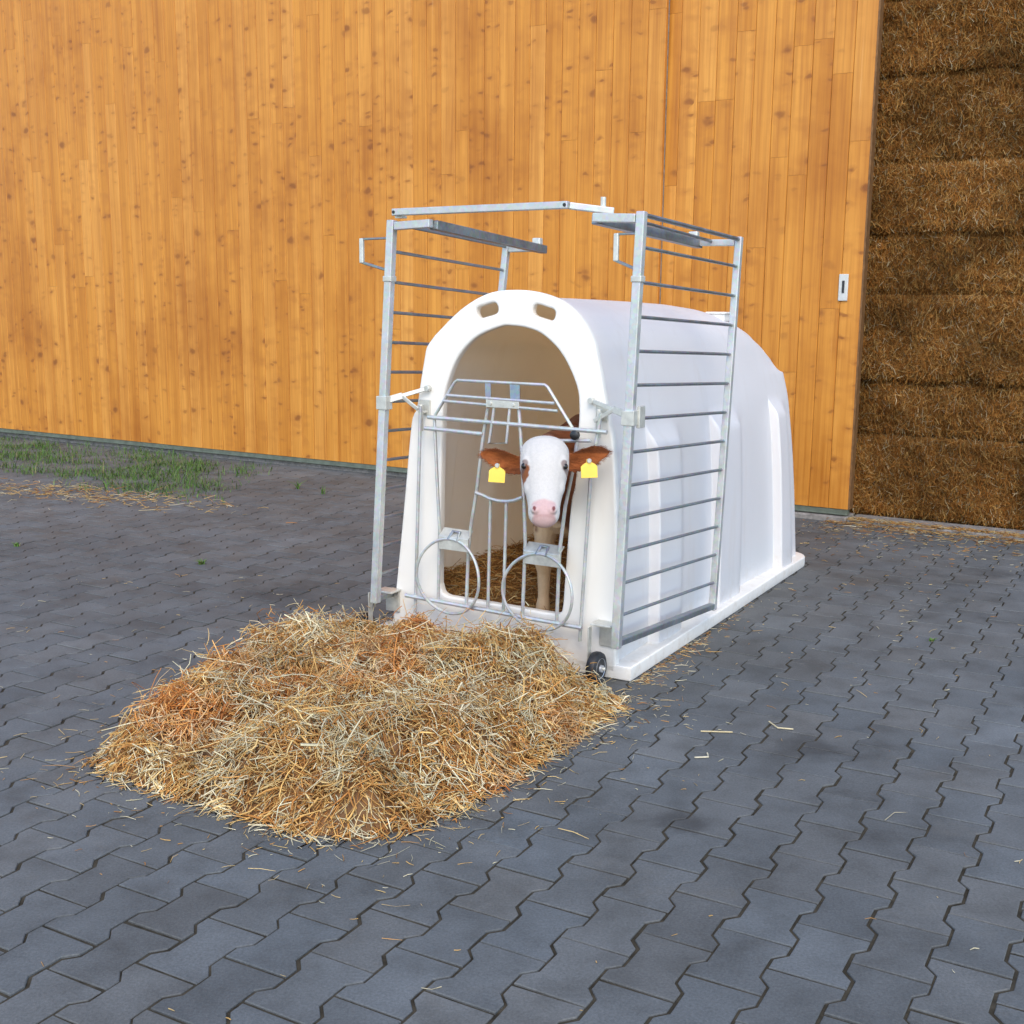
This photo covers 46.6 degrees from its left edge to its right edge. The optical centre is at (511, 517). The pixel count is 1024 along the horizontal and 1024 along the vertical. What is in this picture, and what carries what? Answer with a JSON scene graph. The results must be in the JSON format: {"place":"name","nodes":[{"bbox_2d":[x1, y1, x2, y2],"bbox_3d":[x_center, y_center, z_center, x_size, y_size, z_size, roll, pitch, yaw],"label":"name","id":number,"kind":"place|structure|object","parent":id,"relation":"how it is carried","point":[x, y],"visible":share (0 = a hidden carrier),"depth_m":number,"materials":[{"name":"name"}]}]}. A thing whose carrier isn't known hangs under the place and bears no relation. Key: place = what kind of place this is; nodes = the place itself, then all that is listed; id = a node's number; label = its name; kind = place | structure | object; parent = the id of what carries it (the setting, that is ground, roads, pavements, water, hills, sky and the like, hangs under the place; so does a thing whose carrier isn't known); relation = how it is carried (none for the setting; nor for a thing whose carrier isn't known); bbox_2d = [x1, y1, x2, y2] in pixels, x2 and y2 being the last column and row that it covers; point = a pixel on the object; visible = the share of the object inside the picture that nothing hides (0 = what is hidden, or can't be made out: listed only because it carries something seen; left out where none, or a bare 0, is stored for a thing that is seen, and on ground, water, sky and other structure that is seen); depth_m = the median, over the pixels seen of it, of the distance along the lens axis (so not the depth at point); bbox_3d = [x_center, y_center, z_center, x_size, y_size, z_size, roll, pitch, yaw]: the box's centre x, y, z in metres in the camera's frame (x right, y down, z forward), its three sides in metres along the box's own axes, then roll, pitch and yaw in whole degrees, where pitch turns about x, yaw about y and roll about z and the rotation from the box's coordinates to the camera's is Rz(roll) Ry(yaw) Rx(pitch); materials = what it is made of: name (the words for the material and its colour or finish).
{"place":"outdoors","nodes":[
{"label":"outdoors","id":0,"kind":"place"},
{"bbox_2d":[0,435,1023,1023],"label":"pavement","id":1,"kind":"structure","parent":0,"point":[984,919],"depth_m":2.96,"materials":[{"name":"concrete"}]},
{"bbox_2d":[0,435,294,522],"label":"grass","id":2,"kind":"structure","parent":1,"relation":"on","point":[133,466],"depth_m":8.62,"materials":[{"name":"green plant"}]},
{"bbox_2d":[196,559,206,564],"bbox_3d":[-1.510,0.210,5.761,0.076,0.031,0.075,1,10,0],"label":"weed","id":3,"kind":"object","parent":1,"relation":"on","point":[201,562],"visible":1,"depth_m":5.75,"materials":[{"name":"green plant"}]},
{"bbox_2d":[248,824,291,826],"bbox_3d":[-0.547,0.756,2.914,0.201,0.004,0.004,1,10,4],"label":"straw stalk","id":4,"kind":"object","parent":1,"relation":"on","point":[261,825],"visible":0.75,"depth_m":2.92,"materials":[{"name":"beige plant"}]},
{"bbox_2d":[76,592,641,850],"bbox_3d":[-0.478,0.463,3.622,1.424,0.353,1.564,6,12,29],"label":"straw heap","id":5,"kind":"object","parent":1,"relation":"on","point":[305,724],"visible":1,"depth_m":3.27,"materials":[{"name":"beige plant"}]},
{"bbox_2d":[0,516,1023,1019],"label":"loose straw","id":6,"kind":"object","parent":1,"relation":"on","point":[902,532],"visible":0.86,"depth_m":4.52,"materials":[{"name":"beige plant"}]},
{"bbox_2d":[0,432,1023,539],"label":"door sill","id":7,"kind":"structure","parent":1,"relation":"on","point":[813,515],"depth_m":8.65,"materials":[{"name":"concrete"}]},
{"bbox_2d":[0,0,669,472],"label":"sliding door","id":8,"kind":"structure","parent":7,"relation":"on","point":[198,198],"depth_m":8.82,"materials":[{"name":"brown wood"}]},
{"bbox_2d":[660,0,883,515],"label":"sliding door","id":9,"kind":"structure","parent":7,"relation":"on","point":[771,116],"depth_m":6.97,"materials":[{"name":"brown wood"}]},
{"bbox_2d":[353,290,804,684],"bbox_3d":[0.448,-0.295,5.079,1.088,1.310,2.331,6,12,29],"label":"calf hutch","id":10,"kind":"object","parent":1,"relation":"on","point":[571,353],"visible":0.8,"depth_m":4.47,"materials":[{"name":"plastic"}]},
{"bbox_2d":[359,219,546,603],"bbox_3d":[-0.217,-0.408,4.619,0.322,1.409,0.928,6,12,29],"label":"fence panel","id":11,"kind":"object","parent":10,"relation":"attached to","point":[385,400],"visible":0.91,"depth_m":4.30,"materials":[{"name":"metal"}]},
{"bbox_2d":[404,379,607,641],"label":"hutch gate","id":12,"kind":"structure","parent":10,"relation":"attached to","point":[534,553],"depth_m":4.12,"materials":[{"name":"metal"}]},
{"bbox_2d":[444,534,568,611],"bbox_3d":[0.456,0.156,5.141,0.865,0.228,1.955,6,12,29],"label":"straw bedding","id":13,"kind":"object","parent":10,"relation":"in","point":[454,580],"visible":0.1,"depth_m":4.74,"materials":[{"name":"brown plant"}]},
{"bbox_2d":[477,414,612,610],"bbox_3d":[0.297,0.004,4.376,0.419,0.764,1.430,5,11,23],"label":"calf","id":14,"kind":"object","parent":13,"relation":"on","point":[545,465],"visible":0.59,"depth_m":3.83},
{"bbox_2d":[587,211,742,648],"bbox_3d":[0.528,-0.314,4.220,0.214,1.446,0.944,7,12,30],"label":"fence panel","id":15,"kind":"object","parent":10,"relation":"attached to","point":[639,226],"visible":1,"depth_m":3.99,"materials":[{"name":"metal"}]},
{"bbox_2d":[392,197,613,218],"bbox_3d":[-0.042,-1.037,4.000,0.811,0.061,0.112,6,12,29],"label":"closing bar","id":16,"kind":"object","parent":15,"relation":"on","point":[401,213],"visible":0.94,"depth_m":3.93,"materials":[{"name":"metal"}]},
{"bbox_2d":[701,730,732,732],"bbox_3d":[0.616,0.644,3.583,0.095,0.004,0.009,1,10,0],"label":"straw stalk","id":17,"kind":"object","parent":1,"relation":"on","point":[719,731],"visible":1,"depth_m":3.58,"materials":[{"name":"beige plant"}]},
{"bbox_2d":[768,721,792,729],"bbox_3d":[0.814,0.637,3.633,0.030,0.004,0.090,-9,14,-42],"label":"straw stalk","id":18,"kind":"object","parent":1,"relation":"on","point":[780,727],"visible":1,"depth_m":3.62,"materials":[{"name":"beige plant"}]},
{"bbox_2d":[849,430,1023,529],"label":"hay bale","id":19,"kind":"object","parent":1,"relation":"on","point":[964,481],"visible":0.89,"depth_m":6.94},
{"bbox_2d":[857,379,1023,442],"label":"hay bale","id":20,"kind":"object","parent":19,"relation":"on","point":[966,410],"visible":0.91,"depth_m":6.91},
{"bbox_2d":[861,290,1023,387],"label":"hay bale","id":21,"kind":"object","parent":20,"relation":"on","point":[959,338],"visible":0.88,"depth_m":6.79},
{"bbox_2d":[866,230,1023,296],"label":"hay bale","id":22,"kind":"object","parent":21,"relation":"on","point":[954,263],"visible":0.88,"depth_m":6.77},
{"bbox_2d":[870,155,1023,237],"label":"hay bale","id":23,"kind":"object","parent":22,"relation":"on","point":[978,196],"visible":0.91,"depth_m":6.68},
{"bbox_2d":[874,64,1023,165],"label":"hay bale","id":24,"kind":"object","parent":23,"relation":"on","point":[968,115],"visible":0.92,"depth_m":6.65},
{"bbox_2d":[879,0,1023,79],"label":"hay bale","id":25,"kind":"object","parent":24,"relation":"on","point":[920,37],"visible":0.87,"depth_m":6.57},
{"bbox_2d":[885,0,908,2],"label":"hay bale","id":26,"kind":"object","parent":25,"relation":"on","point":[886,1],"visible":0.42,"depth_m":6.73}
]}

